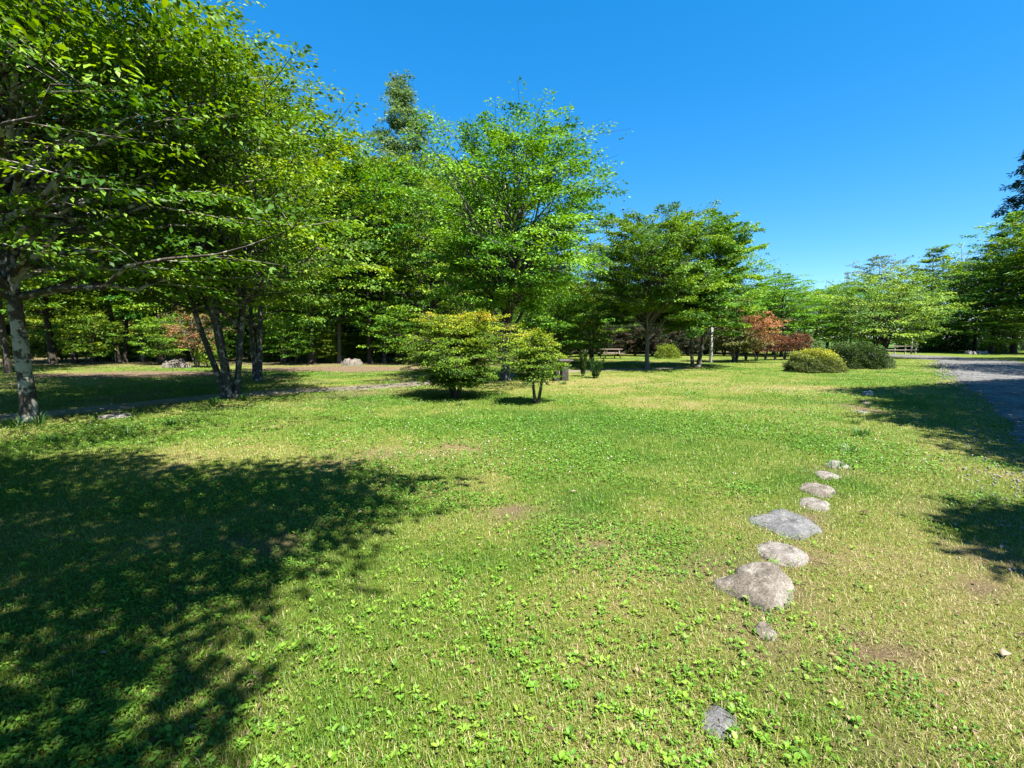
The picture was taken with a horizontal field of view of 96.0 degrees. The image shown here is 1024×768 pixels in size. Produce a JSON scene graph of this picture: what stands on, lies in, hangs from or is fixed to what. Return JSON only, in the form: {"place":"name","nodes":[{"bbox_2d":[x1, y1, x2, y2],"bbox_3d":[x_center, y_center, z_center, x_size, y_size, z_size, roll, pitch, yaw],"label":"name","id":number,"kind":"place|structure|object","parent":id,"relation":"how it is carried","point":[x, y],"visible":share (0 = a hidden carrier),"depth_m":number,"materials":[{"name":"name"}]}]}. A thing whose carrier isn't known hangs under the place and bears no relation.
{"place":"outdoors","nodes":[
{"label":"outdoors","id":0,"kind":"place"},
{"bbox_2d":[0,367,686,419],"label":"path","id":1,"kind":"structure","parent":0,"point":[129,405],"depth_m":12.68,"materials":[{"name":"grey gravel"}]},
{"bbox_2d":[0,193,1023,767],"bbox_3d":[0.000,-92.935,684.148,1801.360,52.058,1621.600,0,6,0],"label":"ground","id":2,"kind":"structure","parent":0,"point":[982,585],"depth_m":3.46,"materials":[{"name":"green plant"}]},
{"bbox_2d":[0,335,46,361],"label":"shrub","id":3,"kind":"object","parent":2,"relation":"on","point":[31,344],"visible":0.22,"depth_m":29.93,"materials":[{"name":"green plant"}]},
{"bbox_2d":[5,288,82,343],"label":"tree","id":4,"kind":"object","parent":2,"relation":"on","point":[35,319],"visible":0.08,"depth_m":37.72,"materials":[{"name":"green plant"}]},
{"bbox_2d":[0,110,90,372],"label":"forest tree","id":5,"kind":"object","parent":2,"relation":"on","point":[7,363],"visible":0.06,"depth_m":20.92,"materials":[{"name":"green plant"}]},
{"bbox_2d":[0,170,118,364],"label":"forest tree","id":6,"kind":"object","parent":2,"relation":"on","point":[52,358],"visible":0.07,"depth_m":27.59,"materials":[{"name":"green plant"}]},
{"bbox_2d":[26,320,99,360],"bbox_3d":[-31.288,-2.973,31.909,5.144,3.115,4.645,0,6,1],"label":"shrub","id":7,"kind":"object","parent":2,"relation":"on","point":[59,351],"visible":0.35,"depth_m":31.26,"materials":[{"name":"green plant"}]},
{"bbox_2d":[19,197,133,363],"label":"forest tree","id":8,"kind":"object","parent":2,"relation":"on","point":[74,358],"visible":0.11,"depth_m":28.39,"materials":[{"name":"green plant"}]},
{"bbox_2d":[32,133,122,361],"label":"forest tree","id":9,"kind":"object","parent":2,"relation":"on","point":[95,358],"visible":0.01,"depth_m":30.59,"materials":[{"name":"green plant"}]},
{"bbox_2d":[40,308,131,364],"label":"tree","id":10,"kind":"object","parent":2,"relation":"on","point":[82,338],"visible":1,"depth_m":27.07,"materials":[{"name":"green plant"}]},
{"bbox_2d":[25,139,175,362],"bbox_3d":[-25.373,-8.701,29.540,10.473,15.040,11.122,1,6,7],"label":"forest tree","id":11,"kind":"object","parent":2,"relation":"on","point":[127,317],"visible":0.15,"depth_m":29.02,"materials":[{"name":"green plant"}]},
{"bbox_2d":[78,328,136,359],"bbox_3d":[-28.939,-2.825,32.996,4.154,2.516,3.752,4,7,37],"label":"shrub","id":12,"kind":"object","parent":2,"relation":"on","point":[103,353],"visible":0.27,"depth_m":32.40,"materials":[{"name":"green plant"}]},
{"bbox_2d":[0,0,236,61],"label":"cherry tree","id":13,"kind":"object","parent":2,"relation":"on","point":[34,22],"visible":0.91,"depth_m":5.33,"materials":[{"name":"green plant"}]},
{"bbox_2d":[62,118,174,361],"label":"forest tree","id":14,"kind":"object","parent":2,"relation":"on","point":[142,358],"visible":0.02,"depth_m":30.71,"materials":[{"name":"green plant"}]},
{"bbox_2d":[105,334,154,360],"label":"shrub","id":15,"kind":"object","parent":2,"relation":"on","point":[132,356],"visible":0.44,"depth_m":32.16,"materials":[{"name":"green plant"}]},
{"bbox_2d":[92,291,170,349],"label":"tree","id":16,"kind":"object","parent":2,"relation":"on","point":[132,331],"visible":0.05,"depth_m":39.41,"materials":[{"name":"green plant"}]},
{"bbox_2d":[47,226,256,362],"bbox_3d":[-22.410,-8.470,28.962,9.398,14.612,10.842,5,8,43],"label":"forest tree","id":17,"kind":"object","parent":2,"relation":"on","point":[140,306],"visible":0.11,"depth_m":28.00,"materials":[{"name":"green plant"}]},
{"bbox_2d":[121,316,189,364],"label":"tree","id":18,"kind":"object","parent":2,"relation":"on","point":[156,340],"visible":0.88,"depth_m":27.12,"materials":[{"name":"green plant"}]},
{"bbox_2d":[113,261,205,359],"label":"forest tree","id":19,"kind":"object","parent":2,"relation":"on","point":[163,309],"visible":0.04,"depth_m":29.77,"materials":[{"name":"green plant"}]},
{"bbox_2d":[154,321,226,360],"bbox_3d":[-22.321,-2.981,32.028,4.645,3.115,5.144,1,6,12],"label":"shrub","id":20,"kind":"object","parent":2,"relation":"on","point":[188,354],"visible":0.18,"depth_m":31.47,"materials":[{"name":"green plant"}]},
{"bbox_2d":[155,306,235,367],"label":"maple sapling","id":21,"kind":"object","parent":2,"relation":"on","point":[187,340],"visible":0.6,"depth_m":24.28,"materials":[{"name":"brown plant"}]},
{"bbox_2d":[0,0,391,422],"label":"cherry tree","id":22,"kind":"object","parent":2,"relation":"on","point":[20,91],"visible":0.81,"depth_m":8.22,"materials":[{"name":"green plant"}]},
{"bbox_2d":[0,0,393,397],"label":"broadleaf tree","id":23,"kind":"object","parent":2,"relation":"on","point":[269,131],"visible":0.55,"depth_m":10.61,"materials":[{"name":"green plant"}]},
{"bbox_2d":[193,341,217,367],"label":"shrub","id":24,"kind":"object","parent":2,"relation":"on","point":[203,357],"visible":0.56,"depth_m":24.55,"materials":[{"name":"green plant"}]},
{"bbox_2d":[193,327,246,359],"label":"shrub","id":25,"kind":"object","parent":2,"relation":"on","point":[231,351],"visible":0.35,"depth_m":31.75,"materials":[{"name":"green plant"}]},
{"bbox_2d":[158,56,353,380],"bbox_3d":[-9.738,-5.600,16.861,8.341,11.280,7.855,4,7,33],"label":"forest tree","id":26,"kind":"object","parent":2,"relation":"on","point":[257,364],"visible":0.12,"depth_m":17.05,"materials":[{"name":"green plant"}]},
{"bbox_2d":[244,335,292,360],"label":"shrub","id":27,"kind":"object","parent":2,"relation":"on","point":[272,354],"visible":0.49,"depth_m":31.05,"materials":[{"name":"green plant"}]},
{"bbox_2d":[228,101,330,362],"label":"forest tree","id":28,"kind":"object","parent":2,"relation":"on","point":[283,360],"visible":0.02,"depth_m":29.14,"materials":[{"name":"green plant"}]},
{"bbox_2d":[263,321,320,360],"bbox_3d":[-15.744,-3.045,32.772,5.144,3.115,4.645,-5,8,-42],"label":"shrub","id":29,"kind":"object","parent":2,"relation":"on","point":[290,353],"visible":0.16,"depth_m":32.17,"materials":[{"name":"green plant"}]},
{"bbox_2d":[263,313,328,364],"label":"tree","id":30,"kind":"object","parent":2,"relation":"on","point":[295,332],"visible":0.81,"depth_m":27.56,"materials":[{"name":"green plant"}]},
{"bbox_2d":[291,328,344,360],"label":"shrub","id":31,"kind":"object","parent":2,"relation":"on","point":[317,354],"visible":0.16,"depth_m":31.46,"materials":[{"name":"green plant"}]},
{"bbox_2d":[232,78,406,363],"bbox_3d":[-12.563,-9.161,28.408,12.003,16.177,10.405,-5,8,-41],"label":"forest tree","id":32,"kind":"object","parent":2,"relation":"on","point":[312,357],"visible":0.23,"depth_m":27.49,"materials":[{"name":"green plant"}]},
{"bbox_2d":[303,326,354,362],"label":"tree","id":33,"kind":"object","parent":2,"relation":"on","point":[329,341],"visible":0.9,"depth_m":29.18,"materials":[{"name":"green plant"}]},
{"bbox_2d":[273,144,397,347],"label":"forest tree","id":34,"kind":"object","parent":2,"relation":"on","point":[327,322],"visible":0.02,"depth_m":38.15,"materials":[{"name":"green plant"}]},
{"bbox_2d":[288,134,390,362],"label":"forest tree","id":35,"kind":"object","parent":2,"relation":"on","point":[345,315],"visible":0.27,"depth_m":28.38,"materials":[{"name":"green plant"}]},
{"bbox_2d":[314,312,365,350],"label":"shrub","id":36,"kind":"object","parent":2,"relation":"on","point":[349,330],"visible":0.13,"depth_m":44.93,"materials":[{"name":"green plant"}]},
{"bbox_2d":[289,128,393,358],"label":"forest tree","id":37,"kind":"object","parent":2,"relation":"on","point":[347,165],"visible":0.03,"depth_m":34.33,"materials":[{"name":"green plant"}]},
{"bbox_2d":[335,332,366,358],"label":"shrub","id":38,"kind":"object","parent":2,"relation":"on","point":[349,347],"visible":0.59,"depth_m":31.48,"materials":[{"name":"green plant"}]},
{"bbox_2d":[278,125,443,362],"bbox_3d":[-9.291,-8.328,29.574,9.949,14.288,10.566,-1,6,-11],"label":"forest tree","id":39,"kind":"object","parent":2,"relation":"on","point":[374,288],"visible":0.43,"depth_m":28.12,"materials":[{"name":"green plant"}]},
{"bbox_2d":[343,322,406,361],"bbox_3d":[-9.112,-2.911,31.515,4.645,3.115,5.144,2,6,20],"label":"shrub","id":40,"kind":"object","parent":2,"relation":"on","point":[376,342],"visible":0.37,"depth_m":31.06,"materials":[{"name":"green plant"}]},
{"bbox_2d":[145,156,609,313],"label":"woodland","id":41,"kind":"object","parent":2,"relation":"on","point":[478,167],"visible":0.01,"depth_m":127.22,"materials":[{"name":"green plant"}]},
{"bbox_2d":[311,160,446,362],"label":"forest tree","id":42,"kind":"object","parent":2,"relation":"on","point":[365,304],"visible":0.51,"depth_m":28.57,"materials":[{"name":"green plant"}]},
{"bbox_2d":[356,304,429,364],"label":"tree","id":43,"kind":"object","parent":2,"relation":"on","point":[399,340],"visible":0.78,"depth_m":27.43,"materials":[{"name":"green plant"}]},
{"bbox_2d":[374,208,434,357],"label":"forest tree","id":44,"kind":"object","parent":2,"relation":"on","point":[408,283],"visible":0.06,"depth_m":35.72,"materials":[{"name":"green plant"}]},
{"bbox_2d":[357,69,453,359],"bbox_3d":[-7.804,-11.789,33.176,7.288,20.351,10.151,-3,6,-25],"label":"conifer tree","id":45,"kind":"object","parent":2,"relation":"on","point":[399,103],"visible":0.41,"depth_m":31.72,"materials":[{"name":"green plant"}]},
{"bbox_2d":[369,165,482,361],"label":"forest tree","id":46,"kind":"object","parent":2,"relation":"on","point":[431,279],"visible":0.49,"depth_m":27.54,"materials":[{"name":"green plant"}]},
{"bbox_2d":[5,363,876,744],"bbox_3d":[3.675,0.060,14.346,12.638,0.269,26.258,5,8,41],"label":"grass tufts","id":47,"kind":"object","parent":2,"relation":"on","point":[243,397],"visible":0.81,"depth_m":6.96,"materials":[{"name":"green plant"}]},
{"bbox_2d":[403,197,487,315],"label":"forest tree","id":48,"kind":"object","parent":2,"relation":"on","point":[427,304],"visible":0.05,"depth_m":32.35,"materials":[{"name":"green plant"}]},
{"bbox_2d":[388,310,531,397],"bbox_3d":[-1.386,-0.754,12.531,4.134,2.560,3.405,0,6,0],"label":"maple bush","id":49,"kind":"object","parent":2,"relation":"on","point":[451,345],"visible":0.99,"depth_m":11.95,"materials":[{"name":"green plant"}]},
{"bbox_2d":[412,176,520,363],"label":"forest tree","id":50,"kind":"object","parent":2,"relation":"on","point":[459,308],"visible":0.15,"depth_m":26.79,"materials":[{"name":"green plant"}]},
{"bbox_2d":[376,76,632,380],"bbox_3d":[-0.121,-4.784,16.631,8.986,9.705,10.542,0,6,0],"label":"broadleaf tree","id":51,"kind":"object","parent":2,"relation":"on","point":[513,286],"visible":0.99,"depth_m":15.32,"materials":[{"name":"green plant"}]},
{"bbox_2d":[0,389,1023,767],"bbox_3d":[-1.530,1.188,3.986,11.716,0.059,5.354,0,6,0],"label":"weeds","id":52,"kind":"object","parent":2,"relation":"on","point":[198,749],"visible":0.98,"depth_m":2.14,"materials":[{"name":"green plant"}]},
{"bbox_2d":[0,367,1023,767],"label":"clover","id":53,"kind":"object","parent":2,"relation":"on","point":[206,567],"depth_m":4.48,"materials":[{"name":"green plant"}]},
{"bbox_2d":[500,327,571,403],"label":"maple sapling","id":54,"kind":"object","parent":2,"relation":"on","point":[534,361],"visible":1,"depth_m":10.92,"materials":[{"name":"green plant"}]},
{"bbox_2d":[513,288,601,365],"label":"tree","id":55,"kind":"object","parent":2,"relation":"on","point":[562,324],"visible":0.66,"depth_m":25.74,"materials":[{"name":"green plant"}]},
{"bbox_2d":[515,223,608,362],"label":"forest tree","id":56,"kind":"object","parent":2,"relation":"on","point":[558,307],"visible":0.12,"depth_m":27.86,"materials":[{"name":"green plant"}]},
{"bbox_2d":[552,359,572,380],"bbox_3d":[1.879,-0.488,17.309,0.710,0.850,0.500,-1,6,-14],"label":"stone pedestal","id":57,"kind":"object","parent":2,"relation":"on","point":[565,374],"visible":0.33,"depth_m":17.21,"materials":[{"name":"grey stone"}]},
{"bbox_2d":[549,295,633,362],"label":"tree","id":58,"kind":"object","parent":2,"relation":"on","point":[597,323],"visible":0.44,"depth_m":27.76,"materials":[{"name":"green plant"}]},
{"bbox_2d":[555,245,636,360],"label":"forest tree","id":59,"kind":"object","parent":2,"relation":"on","point":[600,330],"visible":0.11,"depth_m":30.29,"materials":[{"name":"green plant"}]},
{"bbox_2d":[588,357,604,377],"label":"young shrub","id":60,"kind":"object","parent":2,"relation":"on","point":[594,373],"visible":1,"depth_m":18.38,"materials":[{"name":"green plant"}]},
{"bbox_2d":[588,323,622,355],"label":"hedge shrub","id":61,"kind":"object","parent":2,"relation":"on","point":[612,339],"visible":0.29,"depth_m":39.85,"materials":[{"name":"green plant"}]},
{"bbox_2d":[606,325,633,355],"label":"hedge shrub","id":62,"kind":"object","parent":2,"relation":"on","point":[619,335],"visible":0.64,"depth_m":40.37,"materials":[{"name":"green plant"}]},
{"bbox_2d":[618,324,645,355],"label":"hedge shrub","id":63,"kind":"object","parent":2,"relation":"on","point":[634,335],"visible":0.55,"depth_m":40.51,"materials":[{"name":"green plant"}]},
{"bbox_2d":[635,326,673,356],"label":"hedge shrub","id":64,"kind":"object","parent":2,"relation":"on","point":[653,347],"visible":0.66,"depth_m":39.41,"materials":[{"name":"green plant"}]},
{"bbox_2d":[561,198,756,368],"bbox_3d":[7.017,-4.753,23.582,8.940,8.276,10.405,0,6,0],"label":"broadleaf tree","id":65,"kind":"object","parent":2,"relation":"on","point":[656,306],"visible":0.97,"depth_m":21.90,"materials":[{"name":"green plant"}]},
{"bbox_2d":[654,343,681,358],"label":"bush","id":66,"kind":"object","parent":2,"relation":"on","point":[676,352],"visible":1,"depth_m":35.67,"materials":[{"name":"green plant"}]},
{"bbox_2d":[655,325,695,352],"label":"hedge shrub","id":67,"kind":"object","parent":2,"relation":"on","point":[675,342],"visible":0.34,"depth_m":40.41,"materials":[{"name":"green plant"}]},
{"bbox_2d":[668,326,707,355],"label":"hedge shrub","id":68,"kind":"object","parent":2,"relation":"on","point":[687,349],"visible":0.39,"depth_m":41.52,"materials":[{"name":"green plant"}]},
{"bbox_2d":[620,210,796,366],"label":"broadleaf tree","id":69,"kind":"object","parent":2,"relation":"on","point":[716,301],"visible":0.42,"depth_m":23.46,"materials":[{"name":"green plant"}]},
{"bbox_2d":[702,705,739,742],"bbox_3d":[0.869,1.421,1.924,0.157,0.040,0.206,4,7,35],"label":"stone","id":70,"kind":"object","parent":2,"relation":"on","point":[721,713],"visible":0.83,"depth_m":1.92,"materials":[{"name":"grey stone"}]},
{"bbox_2d":[696,297,792,361],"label":"photinia tree","id":71,"kind":"object","parent":2,"relation":"on","point":[734,343],"visible":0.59,"depth_m":29.59,"materials":[{"name":"red plant"}]},
{"bbox_2d":[711,561,794,612],"bbox_3d":[1.629,1.270,2.986,0.635,0.136,0.464,-4,7,-33],"label":"stone","id":72,"kind":"object","parent":2,"relation":"on","point":[767,584],"visible":0.96,"depth_m":2.90,"materials":[{"name":"grey stone"}]},
{"bbox_2d":[722,252,787,353],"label":"forest tree","id":73,"kind":"object","parent":2,"relation":"on","point":[748,262],"visible":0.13,"depth_m":44.21,"materials":[{"name":"green plant"}]},
{"bbox_2d":[753,621,776,640],"bbox_3d":[1.370,1.354,2.515,0.132,0.060,0.168,0,6,0],"label":"stone","id":74,"kind":"object","parent":2,"relation":"on","point":[760,627],"visible":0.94,"depth_m":2.49,"materials":[{"name":"grey stone"}]},
{"bbox_2d":[730,268,825,354],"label":"forest tree","id":75,"kind":"object","parent":2,"relation":"on","point":[775,275],"visible":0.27,"depth_m":41.71,"materials":[{"name":"green plant"}]},
{"bbox_2d":[769,333,789,359],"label":"hedge shrub","id":76,"kind":"object","parent":2,"relation":"on","point":[779,345],"visible":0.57,"depth_m":32.85,"materials":[{"name":"red plant"}]},
{"bbox_2d":[756,541,808,566],"bbox_3d":[1.997,1.259,3.413,0.423,0.066,0.389,-4,7,-36],"label":"stone","id":77,"kind":"object","parent":2,"relation":"on","point":[784,552],"visible":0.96,"depth_m":3.36,"materials":[{"name":"grey stone"}]},
{"bbox_2d":[748,509,821,540],"bbox_3d":[2.389,1.208,3.982,0.647,0.070,0.569,-3,6,-27],"label":"stone","id":78,"kind":"object","parent":2,"relation":"on","point":[785,521],"visible":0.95,"depth_m":3.94,"materials":[{"name":"grey stone"}]},
{"bbox_2d":[778,336,798,359],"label":"hedge shrub","id":79,"kind":"object","parent":2,"relation":"on","point":[791,345],"visible":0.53,"depth_m":33.22,"materials":[{"name":"red plant"}]},
{"bbox_2d":[742,274,836,356],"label":"forest tree","id":80,"kind":"object","parent":2,"relation":"on","point":[783,304],"visible":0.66,"depth_m":37.95,"materials":[{"name":"green plant"}]},
{"bbox_2d":[786,332,807,352],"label":"hedge shrub","id":81,"kind":"object","parent":2,"relation":"on","point":[798,338],"visible":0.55,"depth_m":33.59,"materials":[{"name":"red plant"}]},
{"bbox_2d":[799,497,830,510],"bbox_3d":[2.933,1.160,4.465,0.282,0.061,0.451,4,7,31],"label":"stone","id":82,"kind":"object","parent":2,"relation":"on","point":[816,503],"visible":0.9,"depth_m":4.41,"materials":[{"name":"grey stone"}]},
{"bbox_2d":[781,346,851,372],"bbox_3d":[14.387,-1.165,21.815,2.765,1.286,2.149,0,6,0],"label":"bush","id":83,"kind":"object","parent":2,"relation":"on","point":[820,360],"visible":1,"depth_m":21.32,"materials":[{"name":"green plant"}]},
{"bbox_2d":[780,289,855,343],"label":"forest tree","id":84,"kind":"object","parent":2,"relation":"on","point":[818,316],"visible":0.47,"depth_m":40.02,"materials":[{"name":"green plant"}]},
{"bbox_2d":[799,482,836,497],"bbox_3d":[3.221,1.116,4.865,0.526,0.073,0.389,-4,7,-34],"label":"stone","id":85,"kind":"object","parent":2,"relation":"on","point":[817,488],"visible":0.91,"depth_m":4.81,"materials":[{"name":"grey stone"}]},
{"bbox_2d":[801,283,879,353],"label":"forest tree","id":86,"kind":"object","parent":2,"relation":"on","point":[839,312],"visible":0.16,"depth_m":45.49,"materials":[{"name":"green plant"}]},
{"bbox_2d":[805,281,901,349],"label":"forest tree","id":87,"kind":"object","parent":2,"relation":"on","point":[839,292],"visible":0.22,"depth_m":43.35,"materials":[{"name":"green plant"}]},
{"bbox_2d":[828,339,892,368],"bbox_3d":[18.105,-1.603,24.173,2.630,1.653,2.529,0,6,0],"label":"bush","id":88,"kind":"object","parent":2,"relation":"on","point":[865,358],"visible":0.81,"depth_m":23.45,"materials":[{"name":"green plant"}]},
{"bbox_2d":[838,254,923,343],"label":"forest tree","id":89,"kind":"object","parent":2,"relation":"on","point":[876,258],"visible":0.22,"depth_m":64.44,"materials":[{"name":"green plant"}]},
{"bbox_2d":[815,263,977,353],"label":"broadleaf tree","id":90,"kind":"object","parent":2,"relation":"on","point":[880,335],"visible":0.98,"depth_m":36.19,"materials":[{"name":"green plant"}]},
{"bbox_2d":[897,328,948,351],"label":"bush","id":91,"kind":"object","parent":2,"relation":"on","point":[936,347],"visible":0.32,"depth_m":52.72,"materials":[{"name":"green plant"}]},
{"bbox_2d":[894,309,963,351],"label":"tree","id":92,"kind":"object","parent":2,"relation":"on","point":[935,338],"visible":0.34,"depth_m":50.86,"materials":[{"name":"green plant"}]},
{"bbox_2d":[898,245,971,346],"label":"forest tree","id":93,"kind":"object","parent":2,"relation":"on","point":[937,249],"visible":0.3,"depth_m":60.33,"materials":[{"name":"green plant"}]},
{"bbox_2d":[921,322,972,350],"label":"bush","id":94,"kind":"object","parent":2,"relation":"on","point":[955,343],"visible":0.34,"depth_m":54.22,"materials":[{"name":"green plant"}]},
{"bbox_2d":[918,272,984,345],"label":"forest tree","id":95,"kind":"object","parent":2,"relation":"on","point":[950,289],"visible":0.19,"depth_m":54.87,"materials":[{"name":"green plant"}]},
{"bbox_2d":[916,255,1020,351],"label":"forest tree","id":96,"kind":"object","parent":2,"relation":"on","point":[974,348],"visible":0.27,"depth_m":52.40,"materials":[{"name":"green plant"}]},
{"bbox_2d":[937,249,1023,353],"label":"forest tree","id":97,"kind":"object","parent":2,"relation":"on","point":[1003,299],"visible":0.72,"depth_m":47.18,"materials":[{"name":"green plant"}]},
{"bbox_2d":[939,210,1023,352],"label":"forest tree","id":98,"kind":"object","parent":2,"relation":"on","point":[1013,348],"visible":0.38,"depth_m":49.93,"materials":[{"name":"green plant"}]},
{"bbox_2d":[949,305,1023,353],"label":"tree","id":99,"kind":"object","parent":2,"relation":"on","point":[1007,341],"visible":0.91,"depth_m":45.64,"materials":[{"name":"green plant"}]},
{"bbox_2d":[960,212,1023,326],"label":"forest tree","id":100,"kind":"object","parent":2,"relation":"on","point":[1018,253],"visible":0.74,"depth_m":45.77,"materials":[{"name":"green plant"}]},
{"bbox_2d":[975,149,1023,348],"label":"conifer","id":101,"kind":"object","parent":2,"relation":"on","point":[1013,199],"visible":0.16,"depth_m":61.35,"materials":[{"name":"green plant"}]},
{"bbox_2d":[12,0,1023,338],"label":"sky","id":102,"kind":"structure","parent":0,"point":[850,130],"materials":[{"name":"blue"}]},
{"bbox_2d":[714,349,1023,442],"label":"road","id":103,"kind":"structure","parent":0,"point":[1004,388],"depth_m":17.00,"materials":[{"name":"grey asphalt"}]},
{"bbox_2d":[883,362,1023,571],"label":"gravel","id":104,"kind":"structure","parent":103,"relation":"on","point":[943,366],"depth_m":9.83,"materials":[{"name":"grey gravel"}]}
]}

